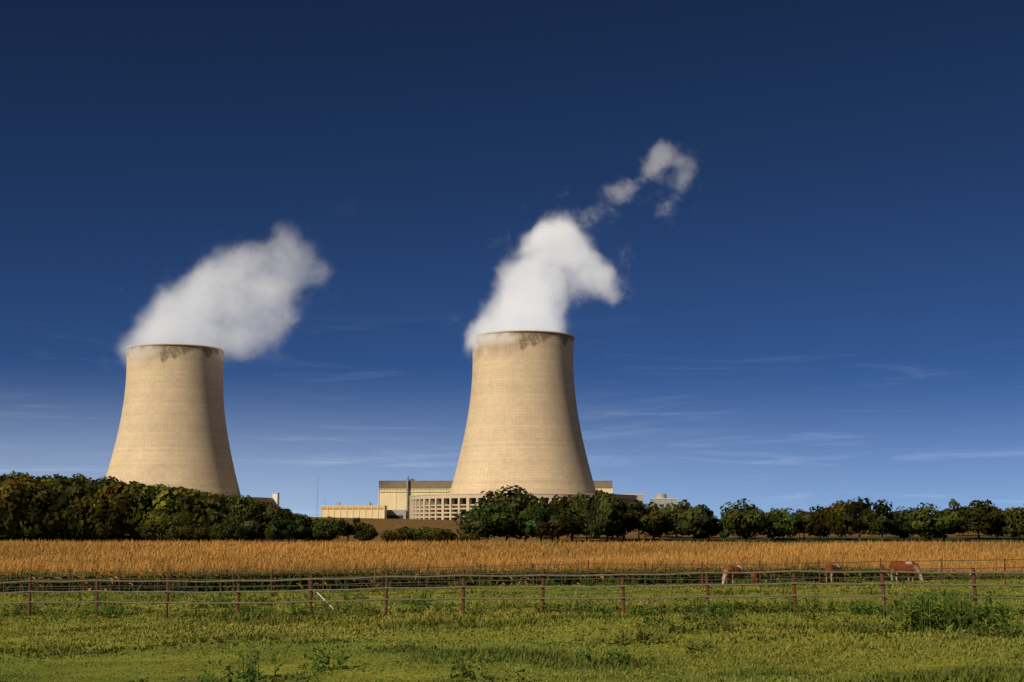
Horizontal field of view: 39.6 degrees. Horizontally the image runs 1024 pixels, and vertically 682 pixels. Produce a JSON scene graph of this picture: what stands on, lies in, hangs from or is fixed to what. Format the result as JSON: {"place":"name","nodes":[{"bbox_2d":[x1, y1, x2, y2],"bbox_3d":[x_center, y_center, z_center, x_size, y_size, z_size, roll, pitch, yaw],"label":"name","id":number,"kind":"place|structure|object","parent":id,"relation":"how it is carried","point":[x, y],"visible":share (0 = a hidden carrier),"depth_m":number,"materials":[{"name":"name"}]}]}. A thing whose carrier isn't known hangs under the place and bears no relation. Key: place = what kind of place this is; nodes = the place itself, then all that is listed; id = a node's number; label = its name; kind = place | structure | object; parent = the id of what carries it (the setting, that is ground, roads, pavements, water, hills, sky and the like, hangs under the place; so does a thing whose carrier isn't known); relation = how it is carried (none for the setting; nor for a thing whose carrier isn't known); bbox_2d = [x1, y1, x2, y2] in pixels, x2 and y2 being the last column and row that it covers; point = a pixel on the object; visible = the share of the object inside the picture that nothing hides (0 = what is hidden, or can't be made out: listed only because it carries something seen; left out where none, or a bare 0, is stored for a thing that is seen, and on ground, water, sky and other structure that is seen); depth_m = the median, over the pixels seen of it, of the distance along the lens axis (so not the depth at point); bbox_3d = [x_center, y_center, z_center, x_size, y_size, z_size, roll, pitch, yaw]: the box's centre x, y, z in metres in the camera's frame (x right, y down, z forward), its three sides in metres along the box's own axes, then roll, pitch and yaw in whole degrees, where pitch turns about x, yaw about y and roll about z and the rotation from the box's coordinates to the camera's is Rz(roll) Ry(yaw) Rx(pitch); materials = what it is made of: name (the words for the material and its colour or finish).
{"place":"outdoors","nodes":[
{"label":"outdoors","id":0,"kind":"place"},
{"bbox_2d":[379,476,448,518],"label":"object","id":1,"kind":"object","parent":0,"point":[397,514],"visible":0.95,"depth_m":1323.79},
{"bbox_2d":[0,537,1023,593],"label":"corn field","id":2,"kind":"structure","parent":0,"point":[183,559],"depth_m":174.22,"materials":[{"name":"yellow plant"}]},
{"bbox_2d":[0,517,1023,681],"bbox_3d":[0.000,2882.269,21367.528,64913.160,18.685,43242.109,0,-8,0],"label":"terrain","id":3,"kind":"structure","parent":0,"point":[380,525],"depth_m":35.06,"materials":[{"name":"green plant"}]},
{"bbox_2d":[0,471,20,535],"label":"tree","id":4,"kind":"object","parent":3,"relation":"on","point":[13,474],"visible":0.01,"depth_m":517.75,"materials":[{"name":"green plant"}]},
{"bbox_2d":[0,483,41,540],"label":"tree","id":5,"kind":"object","parent":3,"relation":"on","point":[13,529],"visible":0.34,"depth_m":457.00,"materials":[{"name":"green plant"}]},
{"bbox_2d":[0,476,58,540],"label":"tree","id":6,"kind":"object","parent":3,"relation":"on","point":[8,499],"visible":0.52,"depth_m":456.10,"materials":[{"name":"green plant"}]},
{"bbox_2d":[1,486,61,540],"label":"tree","id":7,"kind":"object","parent":3,"relation":"on","point":[35,518],"visible":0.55,"depth_m":457.99,"materials":[{"name":"green plant"}]},
{"bbox_2d":[2,473,66,538],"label":"tree","id":8,"kind":"object","parent":3,"relation":"on","point":[26,475],"visible":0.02,"depth_m":492.50,"materials":[{"name":"green plant"}]},
{"bbox_2d":[40,477,62,538],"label":"tree","id":9,"kind":"object","parent":3,"relation":"on","point":[42,479],"visible":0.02,"depth_m":495.93,"materials":[{"name":"green plant"}]},
{"bbox_2d":[31,483,74,540],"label":"tree","id":10,"kind":"object","parent":3,"relation":"on","point":[49,522],"visible":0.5,"depth_m":459.89,"materials":[{"name":"green plant"}]},
{"bbox_2d":[42,473,88,538],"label":"tree","id":11,"kind":"object","parent":3,"relation":"on","point":[62,479],"visible":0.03,"depth_m":493.75,"materials":[{"name":"green plant"}]},
{"bbox_2d":[48,483,85,540],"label":"tree","id":12,"kind":"object","parent":3,"relation":"on","point":[74,489],"visible":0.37,"depth_m":462.94,"materials":[{"name":"green plant"}]},
{"bbox_2d":[53,473,91,485],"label":"tree","id":13,"kind":"object","parent":3,"relation":"on","point":[79,477],"visible":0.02,"depth_m":551.09,"materials":[{"name":"green plant"}]},
{"bbox_2d":[54,488,96,541],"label":"tree","id":14,"kind":"object","parent":3,"relation":"on","point":[79,531],"visible":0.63,"depth_m":459.95,"materials":[{"name":"green plant"}]},
{"bbox_2d":[66,493,114,541],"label":"tree","id":15,"kind":"object","parent":3,"relation":"on","point":[97,529],"visible":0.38,"depth_m":459.36,"materials":[{"name":"green plant"}]},
{"bbox_2d":[72,482,108,538],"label":"tree","id":16,"kind":"object","parent":3,"relation":"on","point":[99,485],"visible":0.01,"depth_m":494.42,"materials":[{"name":"green plant"}]},
{"bbox_2d":[81,480,108,538],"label":"tree","id":17,"kind":"object","parent":3,"relation":"on","point":[90,488],"visible":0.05,"depth_m":494.24,"materials":[{"name":"green plant"}]},
{"bbox_2d":[84,500,126,541],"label":"tree","id":18,"kind":"object","parent":3,"relation":"on","point":[90,533],"visible":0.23,"depth_m":460.21,"materials":[{"name":"green plant"}]},
{"bbox_2d":[91,476,120,485],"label":"tree","id":19,"kind":"object","parent":3,"relation":"on","point":[115,479],"visible":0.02,"depth_m":596.98,"materials":[{"name":"green plant"}]},
{"bbox_2d":[88,480,152,541],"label":"tree","id":20,"kind":"object","parent":3,"relation":"on","point":[116,508],"visible":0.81,"depth_m":458.47,"materials":[{"name":"green plant"}]},
{"bbox_2d":[113,497,151,541],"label":"tree","id":21,"kind":"object","parent":3,"relation":"on","point":[130,527],"visible":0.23,"depth_m":461.12,"materials":[{"name":"green plant"}]},
{"bbox_2d":[122,483,182,541],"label":"tree","id":22,"kind":"object","parent":3,"relation":"on","point":[142,515],"visible":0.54,"depth_m":460.66,"materials":[{"name":"green plant"}]},
{"bbox_2d":[135,513,171,540],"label":"bush","id":23,"kind":"object","parent":3,"relation":"on","point":[154,527],"visible":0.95,"depth_m":446.13,"materials":[{"name":"green plant"}]},
{"bbox_2d":[148,491,175,541],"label":"tree","id":24,"kind":"object","parent":3,"relation":"on","point":[159,509],"visible":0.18,"depth_m":462.23,"materials":[{"name":"green plant"}]},
{"bbox_2d":[155,490,195,515],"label":"tree","id":25,"kind":"object","parent":3,"relation":"on","point":[184,500],"visible":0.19,"depth_m":462.63,"materials":[{"name":"green plant"}]},
{"bbox_2d":[163,514,199,541],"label":"bush","id":26,"kind":"object","parent":3,"relation":"on","point":[175,532],"visible":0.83,"depth_m":443.28,"materials":[{"name":"green plant"}]},
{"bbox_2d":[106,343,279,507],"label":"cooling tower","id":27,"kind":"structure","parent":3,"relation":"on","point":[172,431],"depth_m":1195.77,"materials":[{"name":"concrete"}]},
{"bbox_2d":[164,493,224,541],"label":"tree","id":28,"kind":"object","parent":3,"relation":"on","point":[207,501],"visible":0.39,"depth_m":459.83,"materials":[{"name":"green plant"}]},
{"bbox_2d":[180,490,210,501],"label":"tree","id":29,"kind":"object","parent":3,"relation":"on","point":[193,493],"visible":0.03,"depth_m":490.81,"materials":[{"name":"green plant"}]},
{"bbox_2d":[183,522,213,541],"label":"bush","id":30,"kind":"object","parent":3,"relation":"on","point":[201,532],"visible":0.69,"depth_m":438.25,"materials":[{"name":"green plant"}]},
{"bbox_2d":[191,495,224,542],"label":"tree","id":31,"kind":"object","parent":3,"relation":"on","point":[216,499],"visible":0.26,"depth_m":464.82,"materials":[{"name":"green plant"}]},
{"bbox_2d":[204,503,234,541],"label":"tree","id":32,"kind":"object","parent":3,"relation":"on","point":[213,517],"visible":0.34,"depth_m":460.81,"materials":[{"name":"green plant"}]},
{"bbox_2d":[209,492,242,503],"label":"tree","id":33,"kind":"object","parent":3,"relation":"on","point":[222,494],"visible":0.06,"depth_m":515.12,"materials":[{"name":"green plant"}]},
{"bbox_2d":[207,519,248,543],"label":"bush","id":34,"kind":"object","parent":3,"relation":"on","point":[223,531],"visible":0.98,"depth_m":433.81,"materials":[{"name":"green plant"}]},
{"bbox_2d":[218,495,261,542],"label":"tree","id":35,"kind":"object","parent":3,"relation":"on","point":[244,514],"visible":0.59,"depth_m":462.70,"materials":[{"name":"green plant"}]},
{"bbox_2d":[239,519,262,541],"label":"bush","id":36,"kind":"object","parent":3,"relation":"on","point":[253,528],"visible":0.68,"depth_m":444.38,"materials":[{"name":"green plant"}]},
{"bbox_2d":[240,503,270,534],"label":"tree","id":37,"kind":"object","parent":3,"relation":"on","point":[265,519],"visible":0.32,"depth_m":462.67,"materials":[{"name":"green plant"}]},
{"bbox_2d":[250,504,276,542],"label":"tree","id":38,"kind":"object","parent":3,"relation":"on","point":[257,518],"visible":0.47,"depth_m":463.05,"materials":[{"name":"green plant"}]},
{"bbox_2d":[257,505,295,541],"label":"tree","id":39,"kind":"object","parent":3,"relation":"on","point":[284,512],"visible":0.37,"depth_m":463.27,"materials":[{"name":"green plant"}]},
{"bbox_2d":[266,517,296,540],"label":"bush","id":40,"kind":"object","parent":3,"relation":"on","point":[278,529],"visible":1,"depth_m":454.24,"materials":[{"name":"green plant"}]},
{"bbox_2d":[283,513,304,542],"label":"tree","id":41,"kind":"object","parent":3,"relation":"on","point":[297,520],"visible":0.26,"depth_m":463.61,"materials":[{"name":"green plant"}]},
{"bbox_2d":[289,516,311,540],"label":"tree","id":42,"kind":"object","parent":3,"relation":"on","point":[306,527],"visible":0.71,"depth_m":463.46,"materials":[{"name":"green plant"}]},
{"bbox_2d":[296,514,315,541],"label":"tree","id":43,"kind":"object","parent":3,"relation":"on","point":[306,520],"visible":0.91,"depth_m":464.51,"materials":[{"name":"green plant"}]},
{"bbox_2d":[305,517,324,540],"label":"tree","id":44,"kind":"object","parent":3,"relation":"on","point":[316,521],"visible":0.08,"depth_m":475.58,"materials":[{"name":"green plant"}]},
{"bbox_2d":[311,516,347,541],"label":"bush","id":45,"kind":"object","parent":3,"relation":"on","point":[327,530],"visible":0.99,"depth_m":463.05,"materials":[{"name":"green plant"}]},
{"bbox_2d":[338,517,360,541],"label":"tree","id":46,"kind":"object","parent":3,"relation":"on","point":[350,528],"visible":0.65,"depth_m":469.26,"materials":[{"name":"green plant"}]},
{"bbox_2d":[321,502,386,518],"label":"service building","id":47,"kind":"structure","parent":3,"relation":"on","point":[367,510],"depth_m":1290.90,"materials":[{"name":"grey concrete"}]},
{"bbox_2d":[353,522,379,541],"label":"bush","id":48,"kind":"object","parent":3,"relation":"on","point":[366,532],"visible":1,"depth_m":458.22,"materials":[{"name":"green plant"}]},
{"bbox_2d":[380,529,411,543],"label":"bush","id":49,"kind":"object","parent":3,"relation":"on","point":[397,535],"visible":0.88,"depth_m":414.00,"materials":[{"name":"green plant"}]},
{"bbox_2d":[399,526,423,542],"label":"bush","id":50,"kind":"object","parent":3,"relation":"on","point":[415,535],"visible":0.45,"depth_m":418.38,"materials":[{"name":"green plant"}]},
{"bbox_2d":[413,526,429,541],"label":"bush","id":51,"kind":"object","parent":3,"relation":"on","point":[423,529],"visible":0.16,"depth_m":424.27,"materials":[{"name":"green plant"}]},
{"bbox_2d":[418,527,452,542],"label":"bush","id":52,"kind":"object","parent":3,"relation":"on","point":[438,534],"visible":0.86,"depth_m":413.21,"materials":[{"name":"green plant"}]},
{"bbox_2d":[458,533,481,543],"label":"bush","id":53,"kind":"object","parent":3,"relation":"on","point":[471,537],"visible":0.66,"depth_m":424.39,"materials":[{"name":"green plant"}]},
{"bbox_2d":[456,516,487,536],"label":"tree","id":54,"kind":"object","parent":3,"relation":"on","point":[476,527],"visible":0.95,"depth_m":433.77,"materials":[{"name":"green plant"}]},
{"bbox_2d":[454,501,514,544],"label":"tree","id":55,"kind":"object","parent":3,"relation":"on","point":[490,514],"visible":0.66,"depth_m":445.01,"materials":[{"name":"green plant"}]},
{"bbox_2d":[378,478,612,518],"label":"turbine hall","id":56,"kind":"structure","parent":3,"relation":"on","point":[393,500],"depth_m":1338.29,"materials":[{"name":"grey"}]},
{"bbox_2d":[3,568,996,591],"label":"fence","id":57,"kind":"object","parent":3,"relation":"on","point":[418,572],"visible":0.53,"depth_m":93.71,"materials":[{"name":"metal"}]},
{"bbox_2d":[472,485,536,542],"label":"tree","id":58,"kind":"object","parent":3,"relation":"on","point":[499,497],"visible":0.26,"depth_m":462.61,"materials":[{"name":"green plant"}]},
{"bbox_2d":[0,574,1023,681],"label":"pasture weeds","id":59,"kind":"object","parent":3,"relation":"on","point":[950,619],"visible":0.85,"depth_m":39.01,"materials":[{"name":"green plant"}]},
{"bbox_2d":[0,565,1023,616],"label":"fence","id":60,"kind":"object","parent":3,"relation":"on","point":[463,586],"visible":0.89,"depth_m":50.15,"materials":[{"name":"brown metal"}]},
{"bbox_2d":[0,558,1023,593],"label":"fence","id":61,"kind":"object","parent":3,"relation":"on","point":[533,579],"visible":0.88,"depth_m":78.45,"materials":[{"name":"grey metal"}]},
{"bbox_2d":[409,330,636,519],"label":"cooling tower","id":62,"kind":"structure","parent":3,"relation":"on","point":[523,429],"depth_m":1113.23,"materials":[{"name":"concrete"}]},
{"bbox_2d":[494,495,558,541],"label":"tree","id":63,"kind":"object","parent":3,"relation":"on","point":[515,525],"visible":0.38,"depth_m":451.56,"materials":[{"name":"green plant"}]},
{"bbox_2d":[515,503,567,543],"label":"tree","id":64,"kind":"object","parent":3,"relation":"on","point":[528,527],"visible":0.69,"depth_m":444.26,"materials":[{"name":"green plant"}]},
{"bbox_2d":[533,514,566,542],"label":"tree","id":65,"kind":"object","parent":3,"relation":"on","point":[546,529],"visible":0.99,"depth_m":438.26,"materials":[{"name":"green plant"}]},
{"bbox_2d":[546,494,589,541],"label":"tree","id":66,"kind":"object","parent":3,"relation":"on","point":[577,505],"visible":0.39,"depth_m":506.74,"materials":[{"name":"green plant"}]},
{"bbox_2d":[554,508,582,541],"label":"tree","id":67,"kind":"object","parent":3,"relation":"on","point":[572,523],"visible":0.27,"depth_m":500.21,"materials":[{"name":"green plant"}]},
{"bbox_2d":[552,492,589,538],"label":"tree","id":68,"kind":"object","parent":3,"relation":"on","point":[579,494],"visible":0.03,"depth_m":558.16,"materials":[{"name":"green plant"}]},
{"bbox_2d":[570,502,592,540],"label":"tree","id":69,"kind":"object","parent":3,"relation":"on","point":[587,533],"visible":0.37,"depth_m":502.00,"materials":[{"name":"green plant"}]},
{"bbox_2d":[586,489,627,542],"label":"tree","id":70,"kind":"object","parent":3,"relation":"on","point":[605,515],"visible":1,"depth_m":494.77,"materials":[{"name":"green plant"}]},
{"bbox_2d":[600,496,645,539],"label":"tree","id":71,"kind":"object","parent":3,"relation":"on","point":[616,533],"visible":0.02,"depth_m":530.18,"materials":[{"name":"green plant"}]},
{"bbox_2d":[614,499,644,540],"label":"tree","id":72,"kind":"object","parent":3,"relation":"on","point":[633,520],"visible":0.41,"depth_m":515.67,"materials":[{"name":"green plant"}]},
{"bbox_2d":[625,492,643,502],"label":"auxiliary building","id":73,"kind":"structure","parent":3,"relation":"on","point":[640,497],"depth_m":1491.42,"materials":[{"name":"grey concrete"}]},
{"bbox_2d":[633,501,649,540],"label":"tree","id":74,"kind":"object","parent":3,"relation":"on","point":[644,509],"visible":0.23,"depth_m":523.93,"materials":[{"name":"green plant"}]},
{"bbox_2d":[634,501,674,540],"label":"tree","id":75,"kind":"object","parent":3,"relation":"on","point":[654,523],"visible":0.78,"depth_m":520.82,"materials":[{"name":"green plant"}]},
{"bbox_2d":[649,498,677,509],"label":"auxiliary building","id":76,"kind":"structure","parent":3,"relation":"on","point":[662,502],"depth_m":1550.52,"materials":[{"name":"grey concrete"}]},
{"bbox_2d":[658,499,690,540],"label":"tree","id":77,"kind":"object","parent":3,"relation":"on","point":[667,510],"visible":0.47,"depth_m":520.76,"materials":[{"name":"green plant"}]},
{"bbox_2d":[663,506,691,537],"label":"tree","id":78,"kind":"object","parent":3,"relation":"on","point":[672,532],"visible":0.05,"depth_m":561.31,"materials":[{"name":"green plant"}]},
{"bbox_2d":[673,504,714,541],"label":"tree","id":79,"kind":"object","parent":3,"relation":"on","point":[696,522],"visible":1,"depth_m":504.49,"materials":[{"name":"green plant"}]},
{"bbox_2d":[701,515,725,540],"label":"tree","id":80,"kind":"object","parent":3,"relation":"on","point":[719,528],"visible":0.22,"depth_m":512.30,"materials":[{"name":"green plant"}]},
{"bbox_2d":[719,529,731,537],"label":"bush","id":81,"kind":"object","parent":3,"relation":"on","point":[725,533],"visible":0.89,"depth_m":543.06,"materials":[{"name":"green plant"}]},
{"bbox_2d":[721,565,743,583],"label":"cow","id":82,"kind":"object","parent":3,"relation":"on","point":[730,568],"visible":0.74,"depth_m":93.30,"materials":[{"name":"brown"}]},
{"bbox_2d":[719,498,769,541],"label":"tree","id":83,"kind":"object","parent":3,"relation":"on","point":[745,520],"visible":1,"depth_m":492.25,"materials":[{"name":"green plant"}]},
{"bbox_2d":[758,510,780,540],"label":"tree","id":84,"kind":"object","parent":3,"relation":"on","point":[768,534],"visible":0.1,"depth_m":522.07,"materials":[{"name":"green plant"}]},
{"bbox_2d":[765,507,805,541],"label":"tree","id":85,"kind":"object","parent":3,"relation":"on","point":[784,522],"visible":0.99,"depth_m":495.84,"materials":[{"name":"green plant"}]},
{"bbox_2d":[796,509,815,541],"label":"tree","id":86,"kind":"object","parent":3,"relation":"on","point":[810,522],"visible":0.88,"depth_m":498.17,"materials":[{"name":"green plant"}]},
{"bbox_2d":[804,506,831,539],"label":"tree","id":87,"kind":"object","parent":3,"relation":"on","point":[819,528],"visible":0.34,"depth_m":529.14,"materials":[{"name":"green plant"}]},
{"bbox_2d":[825,564,844,582],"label":"cow","id":88,"kind":"object","parent":3,"relation":"on","point":[833,567],"visible":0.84,"depth_m":92.48,"materials":[{"name":"brown"}]},
{"bbox_2d":[823,499,858,539],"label":"tree","id":89,"kind":"object","parent":3,"relation":"on","point":[835,514],"visible":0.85,"depth_m":517.89,"materials":[{"name":"green plant"}]},
{"bbox_2d":[842,496,873,540],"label":"tree","id":90,"kind":"object","parent":3,"relation":"on","point":[860,507],"visible":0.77,"depth_m":514.19,"materials":[{"name":"green plant"}]},
{"bbox_2d":[862,499,900,540],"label":"tree","id":91,"kind":"object","parent":3,"relation":"on","point":[876,521],"visible":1,"depth_m":503.50,"materials":[{"name":"green plant"}]},
{"bbox_2d":[886,506,915,540],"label":"tree","id":92,"kind":"object","parent":3,"relation":"on","point":[900,533],"visible":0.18,"depth_m":512.13,"materials":[{"name":"green plant"}]},
{"bbox_2d":[890,560,923,580],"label":"red cow","id":93,"kind":"object","parent":3,"relation":"on","point":[904,566],"visible":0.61,"depth_m":90.40},
{"bbox_2d":[897,502,963,541],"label":"tree","id":94,"kind":"object","parent":3,"relation":"on","point":[921,522],"visible":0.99,"depth_m":490.88,"materials":[{"name":"green plant"}]},
{"bbox_2d":[936,508,968,540],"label":"tree","id":95,"kind":"object","parent":3,"relation":"on","point":[964,521],"visible":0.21,"depth_m":506.42,"materials":[{"name":"green plant"}]},
{"bbox_2d":[948,499,965,538],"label":"tree","id":96,"kind":"object","parent":3,"relation":"on","point":[954,502],"visible":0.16,"depth_m":533.97,"materials":[{"name":"green plant"}]},
{"bbox_2d":[953,499,1003,538],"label":"tree","id":97,"kind":"object","parent":3,"relation":"on","point":[978,517],"visible":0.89,"depth_m":521.22,"materials":[{"name":"green plant"}]},
{"bbox_2d":[983,505,1012,538],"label":"tree","id":98,"kind":"object","parent":3,"relation":"on","point":[996,530],"visible":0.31,"depth_m":526.00,"materials":[{"name":"green plant"}]},
{"bbox_2d":[999,504,1023,535],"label":"tree","id":99,"kind":"object","parent":3,"relation":"on","point":[1014,516],"visible":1,"depth_m":513.38,"materials":[{"name":"green plant"}]},
{"bbox_2d":[1001,511,1023,539],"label":"tree","id":100,"kind":"object","parent":3,"relation":"on","point":[1003,528],"visible":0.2,"depth_m":521.35,"materials":[{"name":"green plant"}]},
{"bbox_2d":[0,0,1023,522],"label":"sky","id":101,"kind":"structure","parent":0,"point":[779,244],"materials":[{"name":"blue"}]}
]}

